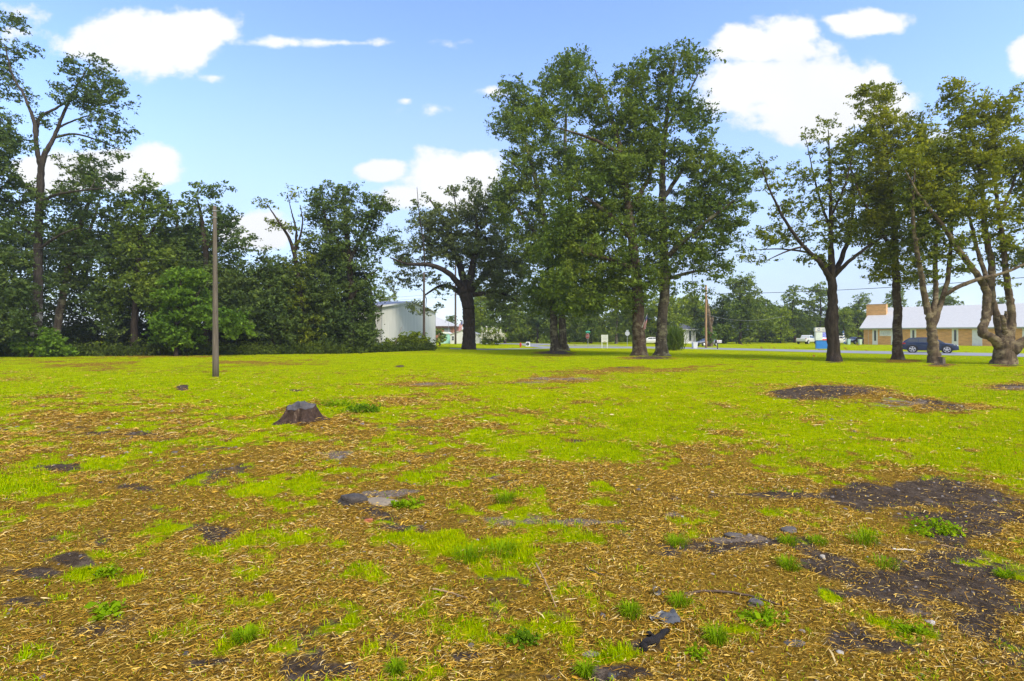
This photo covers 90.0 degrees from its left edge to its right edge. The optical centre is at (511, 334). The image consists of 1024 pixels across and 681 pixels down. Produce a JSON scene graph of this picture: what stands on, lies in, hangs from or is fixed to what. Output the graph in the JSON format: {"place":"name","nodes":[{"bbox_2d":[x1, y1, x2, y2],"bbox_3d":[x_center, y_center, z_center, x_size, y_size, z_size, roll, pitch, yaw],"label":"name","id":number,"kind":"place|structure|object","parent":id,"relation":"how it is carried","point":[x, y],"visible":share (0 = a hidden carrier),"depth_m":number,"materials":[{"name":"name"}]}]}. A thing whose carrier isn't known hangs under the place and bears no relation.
{"place":"outdoors","nodes":[
{"label":"outdoors","id":0,"kind":"place"},
{"bbox_2d":[0,337,1023,680],"bbox_3d":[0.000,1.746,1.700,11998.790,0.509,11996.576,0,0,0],"label":"ground","id":1,"kind":"structure","parent":0,"point":[912,493],"depth_m":5.09,"materials":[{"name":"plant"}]},
{"bbox_2d":[0,101,54,347],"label":"broadleaf tree","id":2,"kind":"object","parent":1,"relation":"on","point":[14,290],"visible":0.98,"depth_m":41.18,"materials":[{"name":"green plant"}]},
{"bbox_2d":[7,320,79,356],"bbox_3d":[-38.678,0.330,42.148,5.854,3.242,2.854,0,0,0],"label":"leafy shrub","id":3,"kind":"object","parent":1,"relation":"on","point":[56,341],"visible":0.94,"depth_m":41.77,"materials":[{"name":"green plant"}]},
{"bbox_2d":[0,10,143,355],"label":"tall tree","id":4,"kind":"object","parent":1,"relation":"on","point":[94,98],"visible":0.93,"depth_m":43.29,"materials":[{"name":"green plant"}]},
{"bbox_2d":[23,149,144,340],"bbox_3d":[-38.084,-7.306,45.995,9.656,18.484,5.766,0,0,0],"label":"broadleaf tree","id":5,"kind":"object","parent":1,"relation":"on","point":[87,237],"visible":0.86,"depth_m":45.50,"materials":[{"name":"green plant"}]},
{"bbox_2d":[87,564,122,578],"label":"weed clump","id":6,"kind":"object","parent":1,"relation":"on","point":[111,571],"visible":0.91,"depth_m":3.79,"materials":[{"name":"green plant"}]},
{"bbox_2d":[84,597,131,622],"bbox_3d":[-2.586,1.758,3.278,0.255,0.116,0.218,0,0,0],"label":"weed clump","id":7,"kind":"object","parent":1,"relation":"on","point":[104,610],"visible":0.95,"depth_m":3.26,"materials":[{"name":"green plant"}]},
{"bbox_2d":[84,168,192,346],"bbox_3d":[-34.234,-6.540,46.983,9.100,16.958,6.326,0,0,0],"label":"broadleaf tree","id":8,"kind":"object","parent":1,"relation":"on","point":[139,280],"visible":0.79,"depth_m":46.43,"materials":[{"name":"green plant"}]},
{"bbox_2d":[131,208,212,346],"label":"dark evergreen","id":9,"kind":"object","parent":1,"relation":"on","point":[171,233],"visible":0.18,"depth_m":49.15,"materials":[{"name":"green plant"}]},
{"bbox_2d":[0,213,385,348],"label":"undergrowth","id":10,"kind":"object","parent":1,"relation":"on","point":[80,330],"visible":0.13,"depth_m":54.40,"materials":[{"name":"green plant"}]},
{"bbox_2d":[141,266,259,355],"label":"leafy shrub tree","id":11,"kind":"object","parent":1,"relation":"on","point":[179,293],"visible":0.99,"depth_m":43.52,"materials":[{"name":"green plant"}]},
{"bbox_2d":[212,206,219,376],"bbox_3d":[-12.903,-1.702,22.300,0.257,7.834,0.261,0,0,41],"label":"wooden pole","id":12,"kind":"object","parent":1,"relation":"on","point":[215,351],"visible":0.95,"depth_m":22.22,"materials":[{"name":"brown wood"}]},
{"bbox_2d":[0,334,438,356],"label":"weeds","id":13,"kind":"object","parent":1,"relation":"on","point":[83,349],"visible":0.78,"depth_m":46.94,"materials":[{"name":"green plant"}]},
{"bbox_2d":[164,180,275,345],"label":"broadleaf tree","id":14,"kind":"object","parent":1,"relation":"on","point":[229,280],"visible":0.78,"depth_m":48.11,"materials":[{"name":"green plant"}]},
{"bbox_2d":[227,622,264,645],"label":"grass tuft","id":15,"kind":"object","parent":1,"relation":"on","point":[246,631],"visible":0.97,"depth_m":2.98,"materials":[{"name":"green plant"}]},
{"bbox_2d":[225,246,313,348],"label":"broadleaf tree","id":16,"kind":"object","parent":1,"relation":"on","point":[274,284],"visible":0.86,"depth_m":49.40,"materials":[{"name":"green plant"}]},
{"bbox_2d":[251,183,333,346],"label":"sparse tree","id":17,"kind":"object","parent":1,"relation":"on","point":[295,247],"visible":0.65,"depth_m":51.61,"materials":[{"name":"green plant"}]},
{"bbox_2d":[273,401,330,424],"bbox_3d":[-4.314,1.618,10.658,1.233,0.437,1.142,0,0,0],"label":"tree stump","id":18,"kind":"object","parent":1,"relation":"on","point":[297,412],"visible":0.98,"depth_m":10.41,"materials":[{"name":"brown wood"}]},
{"bbox_2d":[320,397,359,406],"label":"weed clump","id":19,"kind":"object","parent":1,"relation":"on","point":[335,403],"visible":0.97,"depth_m":13.04,"materials":[{"name":"green plant"}]},
{"bbox_2d":[288,179,401,346],"bbox_3d":[-17.478,-7.020,52.839,12.113,18.398,7.006,0,0,0],"label":"broadleaf tree","id":20,"kind":"object","parent":1,"relation":"on","point":[351,329],"visible":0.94,"depth_m":52.30,"materials":[{"name":"green plant"}]},
{"bbox_2d":[337,493,367,506],"bbox_3d":[-1.695,1.760,5.457,0.301,0.136,0.215,0,0,29],"label":"rock","id":21,"kind":"object","parent":1,"relation":"on","point":[351,499],"visible":0.79,"depth_m":5.38,"materials":[{"name":"stone"}]},
{"bbox_2d":[331,403,383,413],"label":"weed clump","id":22,"kind":"object","parent":1,"relation":"on","point":[364,408],"visible":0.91,"depth_m":11.93,"materials":[{"name":"plant"}]},
{"bbox_2d":[367,497,396,505],"bbox_3d":[-1.379,1.781,5.453,0.346,0.072,0.209,0,0,0],"label":"stone","id":23,"kind":"object","parent":1,"relation":"on","point":[382,501],"visible":0.64,"depth_m":5.42,"materials":[{"name":"stone"}]},
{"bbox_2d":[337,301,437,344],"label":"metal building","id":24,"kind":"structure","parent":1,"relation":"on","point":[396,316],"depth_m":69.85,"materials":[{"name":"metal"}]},
{"bbox_2d":[376,291,398,301],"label":"broadleaf tree","id":25,"kind":"object","parent":1,"relation":"on","point":[389,297],"visible":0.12,"depth_m":119.35,"materials":[{"name":"green plant"}]},
{"bbox_2d":[379,654,407,676],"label":"grass tuft","id":26,"kind":"object","parent":1,"relation":"on","point":[396,665],"visible":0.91,"depth_m":2.70,"materials":[{"name":"green plant"}]},
{"bbox_2d":[386,495,424,509],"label":"weed clump","id":27,"kind":"object","parent":1,"relation":"on","point":[404,503],"visible":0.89,"depth_m":5.31,"materials":[{"name":"green plant"}]},
{"bbox_2d":[382,331,437,346],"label":"leafy shrub","id":28,"kind":"object","parent":1,"relation":"on","point":[414,335],"visible":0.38,"depth_m":61.42,"materials":[{"name":"green plant"}]},
{"bbox_2d":[423,272,424,338],"bbox_3d":[-10.656,-2.684,62.000,0.303,9.768,0.295,0,0,0],"label":"utility pole","id":29,"kind":"object","parent":1,"relation":"on","point":[424,304],"visible":0.84,"depth_m":61.88,"materials":[{"name":"brown wood"}]},
{"bbox_2d":[436,328,446,345],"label":"leafy shrub","id":30,"kind":"object","parent":1,"relation":"on","point":[441,338],"visible":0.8,"depth_m":87.62,"materials":[{"name":"green plant"}]},
{"bbox_2d":[436,317,458,337],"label":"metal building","id":31,"kind":"structure","parent":1,"relation":"on","point":[441,323],"depth_m":132.00,"materials":[{"name":"metal"}]},
{"bbox_2d":[450,262,457,343],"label":"utility pole","id":32,"kind":"object","parent":1,"relation":"on","point":[455,335],"visible":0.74,"depth_m":97.83,"materials":[{"name":"brown wood"}]},
{"bbox_2d":[379,176,541,348],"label":"live oak","id":33,"kind":"object","parent":1,"relation":"on","point":[476,250],"visible":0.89,"depth_m":65.20,"materials":[{"name":"green plant"}]},
{"bbox_2d":[449,329,482,343],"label":"house","id":34,"kind":"structure","parent":1,"relation":"on","point":[460,336],"depth_m":103.83,"materials":[{"name":"white"}]},
{"bbox_2d":[445,541,488,564],"bbox_3d":[-0.373,1.738,4.093,0.382,0.119,0.396,0,0,44],"label":"grass tuft","id":35,"kind":"object","parent":1,"relation":"on","point":[468,552],"visible":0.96,"depth_m":4.08,"materials":[{"name":"green plant"}]},
{"bbox_2d":[474,296,493,342],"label":"broadleaf tree","id":36,"kind":"object","parent":1,"relation":"on","point":[479,319],"visible":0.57,"depth_m":111.40,"materials":[{"name":"green plant"}]},
{"bbox_2d":[478,326,507,344],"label":"crape myrtle","id":37,"kind":"object","parent":1,"relation":"on","point":[496,334],"visible":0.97,"depth_m":91.58,"materials":[{"name":"white plant"}]},
{"bbox_2d":[481,537,523,559],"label":"grass tuft","id":38,"kind":"object","parent":1,"relation":"on","point":[502,548],"visible":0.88,"depth_m":4.20,"materials":[{"name":"green plant"}]},
{"bbox_2d":[476,288,531,342],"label":"broadleaf tree","id":39,"kind":"object","parent":1,"relation":"on","point":[506,321],"visible":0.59,"depth_m":103.59,"materials":[{"name":"green plant"}]},
{"bbox_2d":[492,488,516,504],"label":"grass tuft","id":40,"kind":"object","parent":1,"relation":"on","point":[506,496],"visible":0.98,"depth_m":5.40,"materials":[{"name":"green plant"}]},
{"bbox_2d":[0,369,1023,680],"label":"straw","id":41,"kind":"object","parent":1,"relation":"on","point":[394,563],"visible":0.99,"depth_m":4.24,"materials":[{"name":"plant"}]},
{"bbox_2d":[648,609,679,623],"bbox_3d":[0.953,1.753,3.161,0.191,0.051,0.152,0,0,-18],"label":"rock","id":42,"kind":"object","parent":41,"relation":"on","point":[672,615],"visible":0.99,"depth_m":3.18,"materials":[{"name":"stone"}]},
{"bbox_2d":[499,625,541,649],"bbox_3d":[0.049,1.750,2.991,0.249,0.122,0.201,0,0,0],"label":"weed clump","id":43,"kind":"object","parent":1,"relation":"on","point":[524,635],"visible":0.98,"depth_m":2.96,"materials":[{"name":"plant"}]},
{"bbox_2d":[515,288,549,342],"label":"broadleaf tree","id":44,"kind":"object","parent":1,"relation":"on","point":[540,320],"visible":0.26,"depth_m":107.69,"materials":[{"name":"green plant"}]},
{"bbox_2d":[483,44,611,350],"bbox_3d":[4.171,-14.545,56.037,14.811,33.451,8.809,0,0,0],"label":"oak tree","id":45,"kind":"object","parent":1,"relation":"on","point":[522,158],"visible":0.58,"depth_m":55.41,"materials":[{"name":"green plant"}]},
{"bbox_2d":[538,303,585,342],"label":"broadleaf tree","id":46,"kind":"object","parent":1,"relation":"on","point":[571,335],"visible":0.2,"depth_m":105.83,"materials":[{"name":"green plant"}]},
{"bbox_2d":[569,657,599,679],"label":"grass tuft","id":47,"kind":"object","parent":1,"relation":"on","point":[586,670],"visible":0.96,"depth_m":2.71,"materials":[{"name":"green plant"}]},
{"bbox_2d":[569,284,607,343],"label":"broadleaf tree","id":48,"kind":"object","parent":1,"relation":"on","point":[587,325],"visible":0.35,"depth_m":103.46,"materials":[{"name":"green plant"}]},
{"bbox_2d":[506,47,671,355],"bbox_3d":[6.485,-10.877,43.118,13.907,25.904,7.818,0,0,0],"label":"oak tree","id":49,"kind":"object","parent":1,"relation":"on","point":[621,172],"visible":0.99,"depth_m":42.12,"materials":[{"name":"green plant"}]},
{"bbox_2d":[603,278,649,343],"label":"broadleaf tree","id":50,"kind":"object","parent":1,"relation":"on","point":[613,318],"visible":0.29,"depth_m":101.82,"materials":[{"name":"green plant"}]},
{"bbox_2d":[613,597,644,620],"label":"grass tuft","id":51,"kind":"object","parent":1,"relation":"on","point":[630,608],"visible":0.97,"depth_m":3.24,"materials":[{"name":"green plant"}]},
{"bbox_2d":[621,287,655,343],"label":"broadleaf tree","id":52,"kind":"object","parent":1,"relation":"on","point":[645,310],"visible":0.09,"depth_m":102.26,"materials":[{"name":"green plant"}]},
{"bbox_2d":[639,628,669,651],"bbox_3d":[0.838,1.764,2.980,0.274,0.064,0.059,0,0,-39],"label":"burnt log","id":53,"kind":"object","parent":1,"relation":"on","point":[645,643],"visible":1,"depth_m":2.94,"materials":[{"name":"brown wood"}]},
{"bbox_2d":[460,287,865,341],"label":"woods","id":54,"kind":"object","parent":1,"relation":"on","point":[531,336],"visible":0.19,"depth_m":119.34,"materials":[{"name":"green plant"}]},
{"bbox_2d":[644,293,690,331],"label":"broadleaf tree","id":55,"kind":"object","parent":1,"relation":"on","point":[653,311],"visible":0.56,"depth_m":99.59,"materials":[{"name":"green plant"}]},
{"bbox_2d":[651,323,690,349],"bbox_3d":[19.156,0.041,59.872,5.031,3.518,4.820,0,0,-36],"label":"spiky shrub","id":56,"kind":"object","parent":1,"relation":"on","point":[676,336],"visible":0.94,"depth_m":59.26,"materials":[{"name":"green plant"}]},
{"bbox_2d":[662,532,689,549],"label":"grass tuft","id":57,"kind":"object","parent":1,"relation":"on","point":[677,541],"visible":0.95,"depth_m":4.36,"materials":[{"name":"green plant"}]},
{"bbox_2d":[664,589,699,609],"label":"grass tuft","id":58,"kind":"object","parent":1,"relation":"on","point":[679,598],"visible":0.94,"depth_m":3.36,"materials":[{"name":"green plant"}]},
{"bbox_2d":[679,324,696,343],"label":"house","id":59,"kind":"structure","parent":1,"relation":"on","point":[693,337],"depth_m":104.00,"materials":[{"name":"white"}]},
{"bbox_2d":[612,36,764,355],"bbox_3d":[15.003,-11.575,43.826,13.231,27.282,7.318,0,0,0],"label":"oak tree","id":60,"kind":"object","parent":1,"relation":"on","point":[702,208],"visible":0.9,"depth_m":42.94,"materials":[{"name":"green plant"}]},
{"bbox_2d":[677,291,712,327],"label":"broadleaf tree","id":61,"kind":"object","parent":1,"relation":"on","point":[692,305],"visible":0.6,"depth_m":111.41,"materials":[{"name":"green plant"}]},
{"bbox_2d":[684,641,711,662],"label":"weed clump","id":62,"kind":"object","parent":1,"relation":"on","point":[701,650],"visible":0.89,"depth_m":2.87,"materials":[{"name":"green plant"}]},
{"bbox_2d":[687,309,716,340],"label":"broadleaf tree","id":63,"kind":"object","parent":1,"relation":"on","point":[699,328],"visible":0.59,"depth_m":103.83,"materials":[{"name":"green plant"}]},
{"bbox_2d":[705,285,706,347],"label":"utility pole","id":64,"kind":"object","parent":1,"relation":"on","point":[706,318],"visible":0.88,"depth_m":78.87,"materials":[{"name":"beige wood"}]},
{"bbox_2d":[726,277,1023,293],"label":"wire","id":65,"kind":"object","parent":64,"relation":"attached to","point":[851,289],"visible":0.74,"depth_m":66.80,"materials":[{"name":"metal"}]},
{"bbox_2d":[700,294,716,346],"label":"dead tree","id":66,"kind":"object","parent":1,"relation":"on","point":[710,337],"visible":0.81,"depth_m":85.75,"materials":[{"name":"wood"}]},
{"bbox_2d":[697,620,734,648],"bbox_3d":[1.191,1.749,2.984,0.257,0.114,0.287,0,0,0],"label":"grass tuft","id":67,"kind":"object","parent":1,"relation":"on","point":[719,637],"visible":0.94,"depth_m":2.98,"materials":[{"name":"green plant"}]},
{"bbox_2d":[709,293,738,342],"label":"broadleaf tree","id":68,"kind":"object","parent":1,"relation":"on","point":[721,314],"visible":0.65,"depth_m":103.56,"materials":[{"name":"green plant"}]},
{"bbox_2d":[684,589,779,604],"bbox_3d":[1.490,1.778,3.498,0.611,0.042,0.098,0,0,10],"label":"stick","id":69,"kind":"object","parent":1,"relation":"on","point":[721,591],"visible":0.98,"depth_m":3.52,"materials":[{"name":"wood"}]},
{"bbox_2d":[724,532,743,537],"bbox_3d":[1.970,1.780,4.561,0.165,0.042,0.104,0,0,-22],"label":"stone","id":70,"kind":"object","parent":1,"relation":"on","point":[731,534],"visible":0.99,"depth_m":4.53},
{"bbox_2d":[704,271,784,343],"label":"broadleaf tree","id":71,"kind":"object","parent":1,"relation":"on","point":[742,299],"visible":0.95,"depth_m":97.44,"materials":[{"name":"green plant"}]},
{"bbox_2d":[747,598,763,606],"bbox_3d":[1.624,1.789,3.423,0.107,0.047,0.073,0,0,0],"label":"stone","id":72,"kind":"object","parent":1,"relation":"on","point":[754,601],"visible":0.91,"depth_m":3.40,"materials":[{"name":"stone"}]},
{"bbox_2d":[730,602,790,630],"bbox_3d":[1.586,1.772,3.220,0.361,0.118,0.296,0,0,0],"label":"weed clump","id":73,"kind":"object","parent":1,"relation":"on","point":[766,618],"visible":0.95,"depth_m":3.23,"materials":[{"name":"green plant"}]},
{"bbox_2d":[748,297,783,342],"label":"broadleaf tree","id":74,"kind":"object","parent":1,"relation":"on","point":[764,334],"visible":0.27,"depth_m":115.75,"materials":[{"name":"green plant"}]},
{"bbox_2d":[762,305,798,342],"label":"broadleaf tree","id":75,"kind":"object","parent":1,"relation":"on","point":[783,313],"visible":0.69,"depth_m":105.77,"materials":[{"name":"green plant"}]},
{"bbox_2d":[768,553,806,571],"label":"grass tuft","id":76,"kind":"object","parent":1,"relation":"on","point":[786,561],"visible":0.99,"depth_m":3.96,"materials":[{"name":"green plant"}]},
{"bbox_2d":[776,533,799,546],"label":"grass tuft","id":77,"kind":"object","parent":1,"relation":"on","point":[788,538],"visible":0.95,"depth_m":4.45,"materials":[{"name":"green plant"}]},
{"bbox_2d":[780,526,796,532],"bbox_3d":[2.539,1.789,4.699,0.140,0.045,0.104,0,0,0],"label":"stone","id":78,"kind":"object","parent":1,"relation":"on","point":[789,529],"visible":1,"depth_m":4.68,"materials":[{"name":"stone"}]},
{"bbox_2d":[771,284,813,342],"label":"broadleaf tree","id":79,"kind":"object","parent":1,"relation":"on","point":[792,304],"visible":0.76,"depth_m":111.48,"materials":[{"name":"green plant"}]},
{"bbox_2d":[784,639,805,646],"bbox_3d":[1.654,1.801,2.991,0.129,0.018,0.063,0,0,0],"label":"stone","id":80,"kind":"object","parent":1,"relation":"on","point":[787,642],"visible":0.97,"depth_m":2.99,"materials":[{"name":"stone"}]},
{"bbox_2d":[796,335,814,343],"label":"pickup truck","id":81,"kind":"object","parent":1,"relation":"on","point":[806,339],"visible":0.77,"depth_m":96.00,"materials":[{"name":"white paint"}]},
{"bbox_2d":[806,533,828,546],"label":"grass tuft","id":82,"kind":"object","parent":1,"relation":"on","point":[816,541],"visible":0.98,"depth_m":4.45,"materials":[{"name":"green plant"}]},
{"bbox_2d":[737,112,898,361],"bbox_3d":[20.603,-6.583,35.092,10.724,17.139,4.227,0,0,0],"label":"maple tree","id":83,"kind":"object","parent":1,"relation":"on","point":[831,270],"visible":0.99,"depth_m":34.74,"materials":[{"name":"green plant"}]},
{"bbox_2d":[801,281,838,331],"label":"broadleaf tree","id":84,"kind":"object","parent":1,"relation":"on","point":[821,294],"visible":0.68,"depth_m":109.82,"materials":[{"name":"green plant"}]},
{"bbox_2d":[814,328,826,348],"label":"monument sign","id":85,"kind":"object","parent":1,"relation":"on","point":[820,339],"visible":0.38,"depth_m":73.81,"materials":[{"name":"white paint"}]},
{"bbox_2d":[838,308,862,338],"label":"broadleaf tree","id":86,"kind":"object","parent":1,"relation":"on","point":[845,321],"visible":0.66,"depth_m":113.84,"materials":[{"name":"green plant"}]},
{"bbox_2d":[840,292,872,337],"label":"broadleaf tree","id":87,"kind":"object","parent":1,"relation":"on","point":[855,307],"visible":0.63,"depth_m":117.70,"materials":[{"name":"green plant"}]},
{"bbox_2d":[843,524,883,547],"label":"grass tuft","id":88,"kind":"object","parent":1,"relation":"on","point":[864,537],"visible":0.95,"depth_m":4.45,"materials":[{"name":"green plant"}]},
{"bbox_2d":[861,552,902,570],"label":"grass tuft","id":89,"kind":"object","parent":1,"relation":"on","point":[882,557],"visible":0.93,"depth_m":4.08,"materials":[{"name":"green plant"}]},
{"bbox_2d":[822,80,943,359],"bbox_3d":[26.582,-7.938,36.010,8.743,19.821,4.564,0,0,0],"label":"maple tree","id":90,"kind":"object","parent":1,"relation":"on","point":[880,211],"visible":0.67,"depth_m":35.48,"materials":[{"name":"green plant"}]},
{"bbox_2d":[882,287,911,307],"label":"tree","id":91,"kind":"object","parent":1,"relation":"on","point":[889,295],"visible":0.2,"depth_m":134.39,"materials":[{"name":"green plant"}]},
{"bbox_2d":[890,619,933,641],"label":"weed clump","id":92,"kind":"object","parent":1,"relation":"on","point":[908,628],"visible":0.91,"depth_m":3.12,"materials":[{"name":"green plant"}]},
{"bbox_2d":[898,514,967,536],"bbox_3d":[3.981,1.795,4.845,0.652,0.136,0.497,0,0,0],"label":"weed clump","id":93,"kind":"object","parent":1,"relation":"on","point":[944,527],"visible":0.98,"depth_m":4.81,"materials":[{"name":"green plant"}]},
{"bbox_2d":[915,285,963,306],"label":"tree","id":94,"kind":"object","parent":1,"relation":"on","point":[949,301],"visible":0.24,"depth_m":128.95,"materials":[{"name":"green plant"}]},
{"bbox_2d":[859,303,1023,345],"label":"house","id":95,"kind":"structure","parent":1,"relation":"on","point":[957,324],"depth_m":86.52,"materials":[{"name":"brick"}]},
{"bbox_2d":[872,329,877,344],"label":"window","id":96,"kind":"structure","parent":95,"relation":"in","point":[874,331],"depth_m":90.71,"materials":[{"name":"white paint"}]},
{"bbox_2d":[952,329,957,344],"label":"window","id":97,"kind":"structure","parent":95,"relation":"in","point":[954,331],"depth_m":82.72,"materials":[{"name":"white paint"}]},
{"bbox_2d":[972,329,981,345],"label":"door","id":98,"kind":"structure","parent":95,"relation":"in","point":[976,340],"depth_m":80.94,"materials":[{"name":"white paint"}]},
{"bbox_2d":[883,75,1023,364],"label":"maple tree","id":99,"kind":"object","parent":1,"relation":"on","point":[991,157],"visible":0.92,"depth_m":31.19,"materials":[{"name":"green plant"}]},
{"bbox_2d":[886,133,1023,362],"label":"maple tree","id":100,"kind":"object","parent":1,"relation":"on","point":[925,233],"visible":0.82,"depth_m":31.44,"materials":[{"name":"green plant"}]},
{"bbox_2d":[992,565,1019,579],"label":"grass tuft","id":101,"kind":"object","parent":1,"relation":"on","point":[1000,572],"visible":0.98,"depth_m":3.86,"materials":[{"name":"green plant"}]},
{"bbox_2d":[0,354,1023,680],"bbox_3d":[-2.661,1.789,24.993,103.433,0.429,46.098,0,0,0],"label":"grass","id":102,"kind":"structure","parent":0,"point":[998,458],"depth_m":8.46,"materials":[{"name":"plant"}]},
{"bbox_2d":[0,0,1023,334],"label":"sky","id":103,"kind":"structure","parent":0,"point":[259,97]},
{"bbox_2d":[480,343,568,347],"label":"side street","id":104,"kind":"structure","parent":0,"point":[533,345],"depth_m":95.76,"materials":[{"name":"asphalt"}]},
{"bbox_2d":[569,345,1023,356],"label":"road","id":105,"kind":"structure","parent":0,"point":[843,351],"depth_m":65.34,"materials":[{"name":"asphalt"}]},
{"bbox_2d":[902,337,958,352],"bbox_3d":[46.643,1.154,57.200,4.971,1.789,2.330,0,0,40],"label":"sport utility car","id":106,"kind":"object","parent":105,"relation":"on","point":[913,345],"visible":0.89,"depth_m":56.94,"materials":[{"name":"blue paint"}]},
{"bbox_2d":[845,337,863,343],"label":"sedan","id":107,"kind":"object","parent":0,"point":[854,340],"visible":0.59,"depth_m":96.23,"materials":[{"name":"grey paint"}]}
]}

